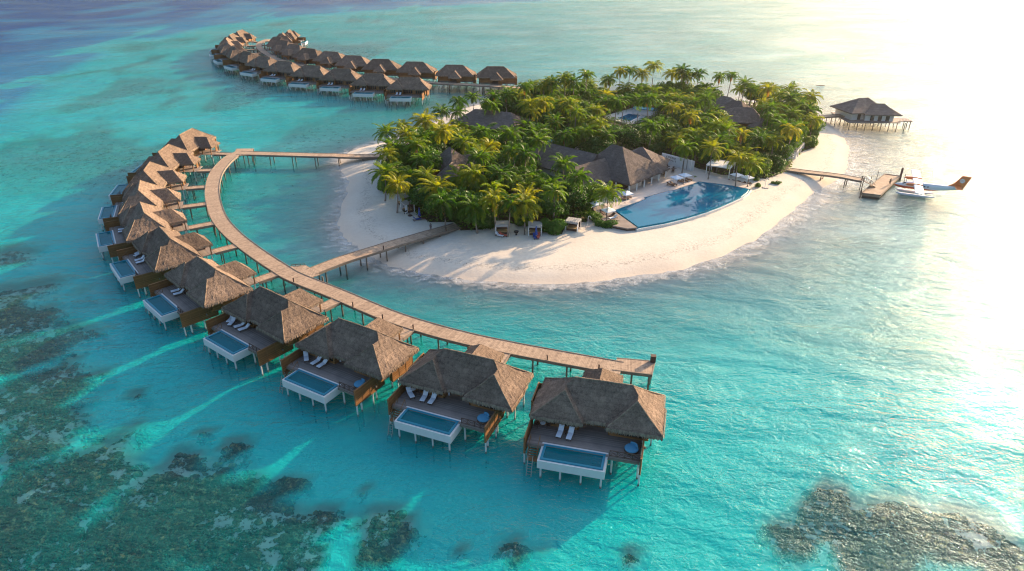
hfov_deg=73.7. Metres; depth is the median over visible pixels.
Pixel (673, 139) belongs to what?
palm tree
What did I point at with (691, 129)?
palm tree
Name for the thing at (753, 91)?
palm tree
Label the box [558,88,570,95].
palm tree
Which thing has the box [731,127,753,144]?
palm tree
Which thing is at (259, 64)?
water villa
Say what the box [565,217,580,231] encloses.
cabana
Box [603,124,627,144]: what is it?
broadleaf tree
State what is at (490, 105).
palm tree
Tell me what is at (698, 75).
palm tree
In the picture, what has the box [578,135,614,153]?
broadleaf tree
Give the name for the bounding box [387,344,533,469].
water villa
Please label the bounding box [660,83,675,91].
palm tree
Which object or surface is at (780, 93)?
palm tree
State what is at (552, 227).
beach shrub
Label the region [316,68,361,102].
water villa
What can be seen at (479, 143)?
palm tree
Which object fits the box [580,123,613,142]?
broadleaf tree
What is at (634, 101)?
palm tree
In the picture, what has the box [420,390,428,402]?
sun lounger
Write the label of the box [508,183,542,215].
palm tree
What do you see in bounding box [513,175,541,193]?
palm tree
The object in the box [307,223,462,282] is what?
beach jetty
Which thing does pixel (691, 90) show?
broadleaf tree
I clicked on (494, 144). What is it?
palm tree
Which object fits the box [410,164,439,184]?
palm tree
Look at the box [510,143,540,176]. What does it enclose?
palm tree
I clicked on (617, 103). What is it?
palm tree
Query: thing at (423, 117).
palm tree
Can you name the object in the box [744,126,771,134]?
broadleaf tree
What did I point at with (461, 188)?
palm tree
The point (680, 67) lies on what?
palm tree
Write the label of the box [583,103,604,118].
palm tree
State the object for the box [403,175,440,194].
broadleaf tree
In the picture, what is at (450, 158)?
thatched house
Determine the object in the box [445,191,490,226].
broadleaf tree
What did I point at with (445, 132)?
palm tree
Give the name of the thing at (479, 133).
palm tree
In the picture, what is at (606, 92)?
palm tree
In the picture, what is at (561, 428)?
sun lounger
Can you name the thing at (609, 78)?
palm tree
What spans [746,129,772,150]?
palm tree
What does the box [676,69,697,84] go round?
palm tree
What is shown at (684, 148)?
palm tree
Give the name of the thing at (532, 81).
palm tree
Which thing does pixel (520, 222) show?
beach shrub
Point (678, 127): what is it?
broadleaf tree
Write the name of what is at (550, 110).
palm tree
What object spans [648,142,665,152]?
broadleaf tree
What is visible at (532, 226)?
cabana
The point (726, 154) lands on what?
broadleaf tree
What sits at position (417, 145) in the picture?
palm tree
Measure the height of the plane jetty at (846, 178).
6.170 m
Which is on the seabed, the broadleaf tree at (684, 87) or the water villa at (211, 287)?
the water villa at (211, 287)
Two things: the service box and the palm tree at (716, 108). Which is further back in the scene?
the palm tree at (716, 108)
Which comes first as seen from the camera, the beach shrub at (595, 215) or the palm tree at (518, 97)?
the beach shrub at (595, 215)
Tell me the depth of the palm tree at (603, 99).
219.21 m
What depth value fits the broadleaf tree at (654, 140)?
200.80 m
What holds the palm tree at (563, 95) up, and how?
on the forest ground
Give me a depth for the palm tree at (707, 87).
244.19 m
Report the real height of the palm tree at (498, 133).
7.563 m
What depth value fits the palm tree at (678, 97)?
231.54 m
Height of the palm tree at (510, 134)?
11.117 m
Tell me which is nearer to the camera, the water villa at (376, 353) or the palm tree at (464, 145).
the water villa at (376, 353)
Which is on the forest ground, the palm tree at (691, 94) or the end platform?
the palm tree at (691, 94)
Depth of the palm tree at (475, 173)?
156.38 m
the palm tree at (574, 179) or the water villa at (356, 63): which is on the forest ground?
the palm tree at (574, 179)
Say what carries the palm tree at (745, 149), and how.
on the forest ground
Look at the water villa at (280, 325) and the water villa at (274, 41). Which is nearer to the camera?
the water villa at (280, 325)
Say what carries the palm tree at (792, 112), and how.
on the forest ground
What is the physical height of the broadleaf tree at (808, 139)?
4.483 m
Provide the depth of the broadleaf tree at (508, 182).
159.64 m
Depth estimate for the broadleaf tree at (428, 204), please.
149.98 m
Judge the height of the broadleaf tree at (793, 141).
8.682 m
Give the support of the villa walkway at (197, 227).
on the seabed
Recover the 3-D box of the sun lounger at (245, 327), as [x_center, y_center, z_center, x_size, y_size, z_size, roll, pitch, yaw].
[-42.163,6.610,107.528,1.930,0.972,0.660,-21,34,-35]
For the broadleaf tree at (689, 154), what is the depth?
191.14 m
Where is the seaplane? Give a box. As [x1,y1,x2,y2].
[894,169,971,197]
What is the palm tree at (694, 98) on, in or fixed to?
on the forest ground
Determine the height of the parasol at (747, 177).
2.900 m
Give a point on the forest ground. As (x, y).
(701, 165)
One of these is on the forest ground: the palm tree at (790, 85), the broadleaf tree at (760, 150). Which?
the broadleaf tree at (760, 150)
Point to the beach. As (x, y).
(601, 257)
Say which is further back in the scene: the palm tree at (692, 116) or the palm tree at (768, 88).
the palm tree at (768, 88)
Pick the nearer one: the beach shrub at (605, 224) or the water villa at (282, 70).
the beach shrub at (605, 224)
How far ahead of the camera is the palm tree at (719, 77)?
251.62 m
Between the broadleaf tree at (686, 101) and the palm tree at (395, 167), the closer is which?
the palm tree at (395, 167)
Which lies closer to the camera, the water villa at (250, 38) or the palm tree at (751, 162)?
the palm tree at (751, 162)
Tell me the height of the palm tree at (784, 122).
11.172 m
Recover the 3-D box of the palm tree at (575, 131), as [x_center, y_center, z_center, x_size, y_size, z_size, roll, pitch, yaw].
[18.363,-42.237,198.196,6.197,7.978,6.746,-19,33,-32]
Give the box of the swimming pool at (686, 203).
[615,182,751,230]
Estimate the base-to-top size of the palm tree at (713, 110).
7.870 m
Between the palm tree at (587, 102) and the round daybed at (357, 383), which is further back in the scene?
the palm tree at (587, 102)
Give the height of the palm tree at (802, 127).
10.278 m
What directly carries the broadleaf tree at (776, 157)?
on the forest ground
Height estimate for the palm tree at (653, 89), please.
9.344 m
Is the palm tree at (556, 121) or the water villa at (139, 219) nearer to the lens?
the water villa at (139, 219)
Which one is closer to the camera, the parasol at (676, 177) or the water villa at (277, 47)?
the parasol at (676, 177)
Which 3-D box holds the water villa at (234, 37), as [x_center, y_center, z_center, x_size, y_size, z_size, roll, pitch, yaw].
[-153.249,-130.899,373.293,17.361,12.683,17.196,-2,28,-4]
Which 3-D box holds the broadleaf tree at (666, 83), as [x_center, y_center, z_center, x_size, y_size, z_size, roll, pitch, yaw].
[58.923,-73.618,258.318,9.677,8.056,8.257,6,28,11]
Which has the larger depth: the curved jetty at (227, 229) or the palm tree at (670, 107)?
the palm tree at (670, 107)
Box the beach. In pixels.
[315,95,886,298]
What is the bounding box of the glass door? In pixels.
[403,90,411,93]
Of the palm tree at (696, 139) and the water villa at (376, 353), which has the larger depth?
the palm tree at (696, 139)
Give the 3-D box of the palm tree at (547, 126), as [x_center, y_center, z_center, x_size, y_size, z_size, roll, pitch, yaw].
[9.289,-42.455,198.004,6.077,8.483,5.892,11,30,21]
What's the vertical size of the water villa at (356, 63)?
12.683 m
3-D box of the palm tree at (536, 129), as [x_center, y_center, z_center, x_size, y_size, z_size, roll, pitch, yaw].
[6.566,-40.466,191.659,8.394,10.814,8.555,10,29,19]
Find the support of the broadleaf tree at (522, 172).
on the forest ground
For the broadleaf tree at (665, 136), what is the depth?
198.93 m
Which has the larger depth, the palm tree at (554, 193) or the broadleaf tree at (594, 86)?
the broadleaf tree at (594, 86)
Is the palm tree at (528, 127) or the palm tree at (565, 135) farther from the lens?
the palm tree at (528, 127)
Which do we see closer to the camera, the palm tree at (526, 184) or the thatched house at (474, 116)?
the palm tree at (526, 184)
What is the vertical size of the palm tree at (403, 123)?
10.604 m
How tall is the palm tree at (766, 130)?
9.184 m
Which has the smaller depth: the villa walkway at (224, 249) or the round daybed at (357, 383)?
the round daybed at (357, 383)
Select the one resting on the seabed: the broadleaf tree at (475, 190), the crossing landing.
the crossing landing
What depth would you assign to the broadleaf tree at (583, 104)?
224.98 m
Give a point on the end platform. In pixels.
(636, 367)
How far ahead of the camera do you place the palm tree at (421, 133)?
180.80 m
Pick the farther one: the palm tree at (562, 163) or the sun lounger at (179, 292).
the palm tree at (562, 163)
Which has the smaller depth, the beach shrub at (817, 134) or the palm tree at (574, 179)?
the palm tree at (574, 179)
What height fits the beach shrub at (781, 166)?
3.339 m
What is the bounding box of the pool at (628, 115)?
[605,108,660,124]
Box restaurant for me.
[531,142,669,191]
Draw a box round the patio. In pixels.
[599,164,749,209]
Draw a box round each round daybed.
[354,378,365,387]
[477,412,490,424]
[624,442,638,455]
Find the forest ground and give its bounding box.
[386,104,814,233]
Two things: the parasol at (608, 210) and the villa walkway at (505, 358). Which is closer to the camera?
the villa walkway at (505, 358)
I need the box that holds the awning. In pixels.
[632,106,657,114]
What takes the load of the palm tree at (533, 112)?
on the forest ground
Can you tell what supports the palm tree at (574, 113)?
on the forest ground
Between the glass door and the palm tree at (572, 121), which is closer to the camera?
the palm tree at (572, 121)
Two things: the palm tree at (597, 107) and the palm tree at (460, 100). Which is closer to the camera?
the palm tree at (597, 107)
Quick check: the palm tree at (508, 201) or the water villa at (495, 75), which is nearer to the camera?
the palm tree at (508, 201)
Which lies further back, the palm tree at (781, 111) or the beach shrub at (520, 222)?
the palm tree at (781, 111)
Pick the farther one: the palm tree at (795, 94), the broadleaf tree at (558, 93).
the broadleaf tree at (558, 93)
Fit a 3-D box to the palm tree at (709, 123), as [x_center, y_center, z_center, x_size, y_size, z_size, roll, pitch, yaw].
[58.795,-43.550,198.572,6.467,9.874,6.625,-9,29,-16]
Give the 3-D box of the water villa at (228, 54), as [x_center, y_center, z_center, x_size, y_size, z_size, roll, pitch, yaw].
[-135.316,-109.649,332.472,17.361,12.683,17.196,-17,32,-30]
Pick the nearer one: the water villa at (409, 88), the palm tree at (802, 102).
the palm tree at (802, 102)
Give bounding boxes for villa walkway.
[183,202,209,224]
[185,185,204,209]
[188,221,218,246]
[196,168,211,182]
[212,244,237,264]
[214,152,231,159]
[255,272,278,288]
[316,298,340,323]
[396,327,414,343]
[499,353,510,363]
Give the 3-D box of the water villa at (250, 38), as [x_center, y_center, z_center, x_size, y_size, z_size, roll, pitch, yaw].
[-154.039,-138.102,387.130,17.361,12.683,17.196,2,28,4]
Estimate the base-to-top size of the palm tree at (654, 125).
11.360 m
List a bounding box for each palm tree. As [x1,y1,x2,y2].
[366,160,402,200]
[372,121,400,143]
[372,142,399,163]
[376,137,408,160]
[381,172,411,212]
[387,163,405,191]
[391,119,413,133]
[392,124,418,144]
[397,165,421,185]
[403,136,431,160]
[407,150,439,169]
[408,108,439,132]
[408,127,436,147]
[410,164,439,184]
[415,173,455,203]
[428,131,441,143]
[428,187,459,228]
[429,119,457,148]
[430,103,453,120]
[442,165,475,186]
[448,96,469,116]
[448,104,468,120]
[448,186,474,195]
[449,132,478,162]
[450,119,468,129]
[450,127,469,134]
[456,194,494,233]
[457,162,493,192]
[463,91,481,109]
[465,147,492,167]
[466,138,482,153]
[469,123,497,143]
[469,142,499,174]
[477,137,502,153]
[478,188,506,230]
[479,98,501,115]
[479,179,508,218]
[484,89,504,110]
[485,164,515,183]
[494,162,518,177]
[496,88,517,111]
[496,124,526,145]
[496,128,516,137]
[496,192,525,236]
[498,141,525,165]
[506,193,545,234]
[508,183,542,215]
[510,89,527,113]
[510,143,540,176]
[512,117,536,137]
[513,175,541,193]
[514,100,530,117]
[515,82,533,98]
[517,95,540,119]
[517,164,549,188]
[521,122,550,143]
[523,79,538,85]
[523,108,542,122]
[524,122,539,134]
[525,129,552,168]
[526,82,545,97]
[532,100,556,112]
[533,79,553,94]
[533,172,569,192]
[534,96,554,112]
[535,93,559,105]
[535,124,554,139]
[541,74,561,92]
[541,180,567,219]
[542,82,560,95]
[542,113,563,127]
[543,112,567,133]
[548,153,578,179]
[552,127,578,145]
[554,94,567,104]
[557,71,573,94]
[557,93,580,113]
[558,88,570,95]
[558,97,578,126]
[560,96,579,122]
[563,167,593,214]
[564,73,583,94]
[564,88,578,97]
[564,103,586,130]
[567,113,588,126]
[570,125,580,137]
[572,123,598,149]
[577,69,596,84]
[577,85,596,100]
[581,101,594,108]
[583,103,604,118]
[583,112,603,124]
[587,103,607,118]
[589,116,608,151]
[590,180,625,220]
[591,88,600,97]
[593,97,610,116]
[593,126,619,145]
[594,94,614,118]
[597,88,616,97]
[598,77,613,88]
[600,73,618,85]
[603,94,629,125]
[613,66,627,89]
[615,81,633,93]
[618,93,633,125]
[622,66,637,84]
[628,92,649,121]
[629,82,647,95]
[632,66,650,82]
[636,91,658,117]
[638,117,666,149]
[642,84,663,107]
[643,60,664,86]
[650,92,664,114]
[652,98,674,116]
[654,114,671,129]
[658,91,675,103]
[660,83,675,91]
[661,67,680,81]
[661,100,683,115]
[662,131,687,155]
[664,87,681,95]
[667,91,685,100]
[670,94,688,103]
[671,138,698,172]
[672,63,693,80]
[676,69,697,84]
[679,102,693,127]
[679,109,702,131]
[680,126,706,156]
[682,131,708,160]
[683,94,703,108]
[684,92,698,100]
[684,116,707,131]
[690,68,707,84]
[690,108,715,129]
[695,91,715,110]
[698,81,714,90]
[698,84,723,93]
[699,136,726,178]
[700,89,718,104]
[703,129,736,171]
[704,118,715,134]
[706,114,735,133]
[707,104,724,112]
[707,109,724,118]
[711,72,726,85]
[713,118,741,155]
[723,71,738,96]
[723,149,753,186]
[730,84,745,100]
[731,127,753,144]
[732,143,760,173]
[735,76,756,100]
[737,151,766,186]
[741,83,761,103]
[743,82,760,105]
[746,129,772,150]
[750,126,773,135]
[753,96,774,120]
[753,127,774,145]
[756,98,784,125]
[758,82,780,98]
[761,110,786,130]
[762,82,782,93]
[763,93,781,102]
[763,132,787,154]
[764,100,787,116]
[770,89,788,101]
[770,116,796,135]
[774,87,790,103]
[777,88,805,109]
[780,123,804,160]
[781,81,800,90]
[781,104,805,122]
[786,96,814,114]
[787,92,811,105]
[792,118,808,138]
[798,102,818,117]
[800,88,823,104]
[802,112,824,135]
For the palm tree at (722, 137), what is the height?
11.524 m
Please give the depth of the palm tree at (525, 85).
229.79 m
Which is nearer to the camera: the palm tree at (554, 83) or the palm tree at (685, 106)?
the palm tree at (685, 106)
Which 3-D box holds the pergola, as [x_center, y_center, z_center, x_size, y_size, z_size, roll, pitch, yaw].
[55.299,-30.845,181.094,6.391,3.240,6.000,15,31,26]
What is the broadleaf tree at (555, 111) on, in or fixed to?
on the forest ground
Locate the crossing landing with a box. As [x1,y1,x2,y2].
[288,263,324,297]
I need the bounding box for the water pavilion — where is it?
[830,97,913,132]
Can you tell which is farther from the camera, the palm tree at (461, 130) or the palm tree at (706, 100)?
the palm tree at (706, 100)
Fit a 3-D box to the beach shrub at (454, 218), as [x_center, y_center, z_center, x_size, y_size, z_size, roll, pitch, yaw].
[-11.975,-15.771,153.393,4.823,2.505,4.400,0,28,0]
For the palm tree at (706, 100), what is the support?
on the forest ground
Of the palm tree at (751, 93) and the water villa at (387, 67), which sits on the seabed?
the water villa at (387, 67)
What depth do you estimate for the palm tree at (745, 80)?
235.69 m
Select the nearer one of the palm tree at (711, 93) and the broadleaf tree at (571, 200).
the broadleaf tree at (571, 200)
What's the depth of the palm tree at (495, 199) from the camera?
142.43 m
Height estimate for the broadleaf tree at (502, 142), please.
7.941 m
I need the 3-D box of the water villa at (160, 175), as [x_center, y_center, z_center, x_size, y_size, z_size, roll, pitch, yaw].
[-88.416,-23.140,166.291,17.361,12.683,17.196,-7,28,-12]
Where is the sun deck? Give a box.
[593,205,636,230]
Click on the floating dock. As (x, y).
(880, 188)
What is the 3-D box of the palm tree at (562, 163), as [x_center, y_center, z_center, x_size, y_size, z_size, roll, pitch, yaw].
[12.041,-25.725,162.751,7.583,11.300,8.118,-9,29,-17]
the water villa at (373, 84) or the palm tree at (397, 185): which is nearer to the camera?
the palm tree at (397, 185)
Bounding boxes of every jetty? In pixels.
[205,152,623,386]
[241,151,380,172]
[255,39,519,94]
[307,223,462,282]
[786,168,863,187]
[818,114,844,124]
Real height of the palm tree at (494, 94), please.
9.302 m
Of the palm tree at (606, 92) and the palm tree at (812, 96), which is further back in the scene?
the palm tree at (606, 92)
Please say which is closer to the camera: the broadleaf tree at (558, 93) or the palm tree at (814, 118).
the palm tree at (814, 118)
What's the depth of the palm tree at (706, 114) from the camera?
208.56 m
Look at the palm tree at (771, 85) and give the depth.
242.70 m
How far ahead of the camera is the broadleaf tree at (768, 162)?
178.50 m
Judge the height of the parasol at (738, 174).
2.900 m
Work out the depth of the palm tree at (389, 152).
171.46 m
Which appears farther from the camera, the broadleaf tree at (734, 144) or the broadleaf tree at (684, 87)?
the broadleaf tree at (684, 87)
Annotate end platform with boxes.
[612,357,654,390]
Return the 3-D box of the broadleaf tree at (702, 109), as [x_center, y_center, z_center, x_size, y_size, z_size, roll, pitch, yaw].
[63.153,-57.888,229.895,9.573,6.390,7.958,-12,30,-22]
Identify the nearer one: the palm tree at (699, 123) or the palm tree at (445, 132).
the palm tree at (445, 132)
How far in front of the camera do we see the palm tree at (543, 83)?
237.32 m
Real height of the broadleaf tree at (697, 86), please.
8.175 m
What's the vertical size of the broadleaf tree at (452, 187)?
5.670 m
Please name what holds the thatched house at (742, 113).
on the forest ground
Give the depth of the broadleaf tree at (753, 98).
247.21 m
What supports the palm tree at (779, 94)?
on the forest ground
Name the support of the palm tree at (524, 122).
on the forest ground
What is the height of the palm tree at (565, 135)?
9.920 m
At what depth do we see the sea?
348.29 m
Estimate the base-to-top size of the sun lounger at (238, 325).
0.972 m
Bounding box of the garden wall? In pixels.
[662,153,694,170]
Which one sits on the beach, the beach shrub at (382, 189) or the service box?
the beach shrub at (382, 189)
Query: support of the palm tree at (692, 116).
on the forest ground
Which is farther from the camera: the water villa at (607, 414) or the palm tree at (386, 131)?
the palm tree at (386, 131)
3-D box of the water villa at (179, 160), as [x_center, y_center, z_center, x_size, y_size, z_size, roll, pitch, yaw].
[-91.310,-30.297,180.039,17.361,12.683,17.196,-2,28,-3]
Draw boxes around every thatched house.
[432,147,482,182]
[449,109,528,132]
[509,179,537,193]
[711,96,763,127]
[747,120,768,129]
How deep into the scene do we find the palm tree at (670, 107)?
212.89 m
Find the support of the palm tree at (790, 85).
on the beach
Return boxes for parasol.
[589,200,602,209]
[601,207,615,220]
[619,191,633,202]
[670,175,682,186]
[678,173,691,183]
[730,173,743,176]
[741,175,753,183]
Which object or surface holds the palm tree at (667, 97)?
on the forest ground
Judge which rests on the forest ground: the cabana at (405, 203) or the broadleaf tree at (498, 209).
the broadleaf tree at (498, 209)
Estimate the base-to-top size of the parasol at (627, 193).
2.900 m
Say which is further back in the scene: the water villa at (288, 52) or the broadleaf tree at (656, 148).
the water villa at (288, 52)
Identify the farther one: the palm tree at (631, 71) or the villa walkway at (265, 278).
the palm tree at (631, 71)
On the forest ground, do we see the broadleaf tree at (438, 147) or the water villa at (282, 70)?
the broadleaf tree at (438, 147)
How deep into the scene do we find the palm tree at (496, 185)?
150.39 m
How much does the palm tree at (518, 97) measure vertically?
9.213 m
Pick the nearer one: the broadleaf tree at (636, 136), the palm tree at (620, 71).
the broadleaf tree at (636, 136)
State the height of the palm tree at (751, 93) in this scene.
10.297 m
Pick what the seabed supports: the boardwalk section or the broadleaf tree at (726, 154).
the boardwalk section
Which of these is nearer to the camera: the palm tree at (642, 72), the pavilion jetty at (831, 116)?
the pavilion jetty at (831, 116)
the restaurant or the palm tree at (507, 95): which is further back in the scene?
the palm tree at (507, 95)
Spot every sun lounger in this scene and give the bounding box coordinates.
[171,288,181,293]
[173,288,185,295]
[227,316,236,326]
[234,323,246,329]
[238,323,250,332]
[303,351,308,362]
[310,356,322,365]
[316,359,328,368]
[406,387,414,399]
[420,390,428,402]
[427,393,437,404]
[556,424,564,438]
[566,426,574,440]
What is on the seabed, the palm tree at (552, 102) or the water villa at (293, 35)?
the water villa at (293, 35)
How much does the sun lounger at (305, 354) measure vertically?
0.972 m
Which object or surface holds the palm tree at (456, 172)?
on the forest ground
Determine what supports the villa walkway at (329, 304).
on the seabed
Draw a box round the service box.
[650,354,655,362]
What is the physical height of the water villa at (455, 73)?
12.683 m
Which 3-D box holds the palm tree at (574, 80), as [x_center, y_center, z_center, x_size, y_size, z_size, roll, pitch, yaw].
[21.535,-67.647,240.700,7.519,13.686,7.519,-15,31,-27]
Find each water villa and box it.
[96,201,189,272]
[98,180,182,231]
[108,162,190,210]
[110,226,214,312]
[127,144,203,191]
[143,256,258,351]
[152,128,220,175]
[202,286,328,390]
[209,37,243,60]
[209,42,243,67]
[213,46,246,74]
[215,33,248,48]
[224,51,259,78]
[234,29,256,48]
[239,56,283,83]
[259,60,303,92]
[266,36,288,57]
[269,32,301,52]
[270,40,293,60]
[276,29,307,47]
[278,317,419,431]
[279,44,308,64]
[286,65,329,98]
[292,48,333,68]
[312,51,344,68]
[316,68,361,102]
[334,55,370,73]
[348,73,394,107]
[362,59,401,77]
[385,77,431,111]
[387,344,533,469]
[396,61,437,88]
[435,65,476,92]
[476,66,516,92]
[523,368,666,506]
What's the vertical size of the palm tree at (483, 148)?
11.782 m
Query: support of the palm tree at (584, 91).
on the forest ground
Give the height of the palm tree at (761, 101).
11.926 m
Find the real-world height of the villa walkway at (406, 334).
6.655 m
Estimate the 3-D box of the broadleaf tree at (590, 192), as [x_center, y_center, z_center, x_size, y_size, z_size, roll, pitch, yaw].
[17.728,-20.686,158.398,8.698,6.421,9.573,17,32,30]
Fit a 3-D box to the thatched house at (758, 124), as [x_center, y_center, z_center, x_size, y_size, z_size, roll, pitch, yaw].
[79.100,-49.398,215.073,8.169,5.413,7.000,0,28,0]
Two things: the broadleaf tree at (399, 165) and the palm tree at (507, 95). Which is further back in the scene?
the palm tree at (507, 95)
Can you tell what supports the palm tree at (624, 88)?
on the forest ground
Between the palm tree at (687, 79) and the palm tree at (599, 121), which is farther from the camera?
the palm tree at (687, 79)
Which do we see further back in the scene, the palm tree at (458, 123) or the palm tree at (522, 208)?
the palm tree at (458, 123)
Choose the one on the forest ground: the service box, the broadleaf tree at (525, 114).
the broadleaf tree at (525, 114)
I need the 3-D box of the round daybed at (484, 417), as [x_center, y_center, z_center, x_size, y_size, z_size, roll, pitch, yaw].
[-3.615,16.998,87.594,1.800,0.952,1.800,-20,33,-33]
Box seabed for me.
[0,0,1023,570]
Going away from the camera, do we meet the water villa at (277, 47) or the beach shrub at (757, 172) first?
the beach shrub at (757, 172)
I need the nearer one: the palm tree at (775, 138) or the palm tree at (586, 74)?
the palm tree at (775, 138)
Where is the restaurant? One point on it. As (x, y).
(625, 168)
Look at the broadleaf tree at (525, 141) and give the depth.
189.75 m
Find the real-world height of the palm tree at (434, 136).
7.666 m
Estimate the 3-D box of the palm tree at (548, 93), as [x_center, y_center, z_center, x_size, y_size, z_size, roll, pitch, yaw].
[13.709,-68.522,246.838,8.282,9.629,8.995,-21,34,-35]
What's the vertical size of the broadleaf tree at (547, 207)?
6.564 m
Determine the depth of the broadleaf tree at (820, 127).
209.05 m
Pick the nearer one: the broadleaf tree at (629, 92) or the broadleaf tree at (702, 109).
the broadleaf tree at (702, 109)
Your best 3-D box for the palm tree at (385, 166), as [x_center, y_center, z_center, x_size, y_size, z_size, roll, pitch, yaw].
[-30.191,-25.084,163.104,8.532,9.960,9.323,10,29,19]
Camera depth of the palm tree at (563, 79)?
238.88 m
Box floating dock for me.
[859,168,903,199]
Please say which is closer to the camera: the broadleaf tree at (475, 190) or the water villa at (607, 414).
the water villa at (607, 414)
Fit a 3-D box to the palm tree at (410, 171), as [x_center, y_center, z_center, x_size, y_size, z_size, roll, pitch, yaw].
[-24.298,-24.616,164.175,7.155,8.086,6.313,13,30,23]
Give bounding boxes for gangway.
[859,176,875,191]
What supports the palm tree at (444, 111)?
on the forest ground
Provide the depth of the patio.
172.91 m
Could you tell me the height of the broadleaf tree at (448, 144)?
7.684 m
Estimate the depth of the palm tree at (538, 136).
175.39 m
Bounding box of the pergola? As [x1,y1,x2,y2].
[705,159,735,178]
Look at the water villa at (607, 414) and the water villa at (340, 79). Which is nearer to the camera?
the water villa at (607, 414)
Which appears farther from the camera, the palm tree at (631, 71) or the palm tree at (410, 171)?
the palm tree at (631, 71)
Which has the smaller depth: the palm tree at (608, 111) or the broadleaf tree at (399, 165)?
the broadleaf tree at (399, 165)
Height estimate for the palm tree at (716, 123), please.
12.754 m
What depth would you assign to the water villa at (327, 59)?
316.15 m
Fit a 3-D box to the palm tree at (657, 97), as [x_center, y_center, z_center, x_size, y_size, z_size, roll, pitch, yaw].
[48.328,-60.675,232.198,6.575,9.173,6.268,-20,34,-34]
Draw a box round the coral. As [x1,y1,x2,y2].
[0,293,1023,570]
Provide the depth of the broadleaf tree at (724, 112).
213.26 m
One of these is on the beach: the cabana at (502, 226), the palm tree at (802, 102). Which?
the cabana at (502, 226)
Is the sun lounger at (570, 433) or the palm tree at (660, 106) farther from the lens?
the palm tree at (660, 106)
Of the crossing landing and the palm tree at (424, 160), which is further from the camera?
the palm tree at (424, 160)
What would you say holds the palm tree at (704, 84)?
on the forest ground
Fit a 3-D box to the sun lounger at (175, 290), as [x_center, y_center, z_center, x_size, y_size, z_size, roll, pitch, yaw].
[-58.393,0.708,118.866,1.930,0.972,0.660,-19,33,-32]
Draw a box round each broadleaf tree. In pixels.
[380,160,403,178]
[387,151,413,168]
[401,145,434,165]
[402,145,442,169]
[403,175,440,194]
[407,184,446,205]
[411,124,439,132]
[422,197,440,218]
[433,143,446,153]
[435,132,468,152]
[443,183,467,195]
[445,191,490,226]
[452,177,470,186]
[467,183,491,196]
[479,150,510,169]
[480,98,501,110]
[480,161,518,176]
[481,134,512,149]
[485,171,517,199]
[486,200,500,214]
[495,101,517,112]
[511,155,541,170]
[512,136,539,150]
[516,169,536,175]
[523,103,541,117]
[530,190,545,213]
[533,104,562,117]
[536,89,561,96]
[536,111,554,129]
[538,196,570,217]
[550,131,582,148]
[557,179,576,192]
[559,189,589,214]
[565,111,588,122]
[566,101,590,114]
[570,181,604,203]
[574,80,598,93]
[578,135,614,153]
[580,96,596,103]
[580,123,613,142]
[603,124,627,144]
[620,91,641,108]
[621,125,653,147]
[641,133,662,145]
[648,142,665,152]
[656,80,677,94]
[657,122,678,141]
[662,133,686,147]
[665,110,687,125]
[665,119,681,126]
[671,81,694,91]
[672,97,696,109]
[672,123,683,132]
[679,143,700,158]
[684,89,700,97]
[692,84,704,93]
[693,105,714,113]
[697,147,722,167]
[701,88,723,99]
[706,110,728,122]
[722,142,742,150]
[722,150,735,159]
[737,135,753,149]
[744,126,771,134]
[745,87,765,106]
[746,139,769,153]
[747,152,772,175]
[762,152,784,166]
[767,144,793,158]
[768,129,803,149]
[799,115,825,134]
[799,136,811,143]
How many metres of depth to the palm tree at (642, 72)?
251.54 m
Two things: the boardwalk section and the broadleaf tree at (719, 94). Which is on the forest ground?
the broadleaf tree at (719, 94)
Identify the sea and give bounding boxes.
[0,0,1023,567]
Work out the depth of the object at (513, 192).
163.21 m
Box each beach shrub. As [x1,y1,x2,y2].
[376,181,392,192]
[448,214,465,221]
[471,211,498,229]
[514,216,532,225]
[540,218,568,235]
[572,195,596,213]
[584,211,604,222]
[593,220,618,228]
[737,166,771,177]
[770,159,786,171]
[771,181,781,184]
[805,130,818,137]
[805,135,818,146]
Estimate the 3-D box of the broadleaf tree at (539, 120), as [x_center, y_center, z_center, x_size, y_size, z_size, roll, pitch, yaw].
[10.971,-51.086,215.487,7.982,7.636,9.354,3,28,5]
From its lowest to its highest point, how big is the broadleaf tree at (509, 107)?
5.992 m
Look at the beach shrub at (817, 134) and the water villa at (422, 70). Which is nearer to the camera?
the beach shrub at (817, 134)
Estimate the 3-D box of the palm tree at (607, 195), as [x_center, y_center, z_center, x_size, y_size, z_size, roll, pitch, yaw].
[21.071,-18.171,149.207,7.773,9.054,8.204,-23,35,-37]
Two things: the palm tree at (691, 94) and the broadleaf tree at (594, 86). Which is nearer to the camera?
the palm tree at (691, 94)
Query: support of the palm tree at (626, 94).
on the forest ground
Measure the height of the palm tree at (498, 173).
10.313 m
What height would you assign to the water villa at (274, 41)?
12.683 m
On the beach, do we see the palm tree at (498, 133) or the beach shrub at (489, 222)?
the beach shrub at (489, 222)
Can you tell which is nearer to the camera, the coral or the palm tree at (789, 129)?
the coral
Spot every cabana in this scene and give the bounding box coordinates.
[396,193,408,206]
[400,200,414,213]
[495,220,508,233]
[528,221,541,235]
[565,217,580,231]
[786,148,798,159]
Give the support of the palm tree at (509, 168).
on the forest ground

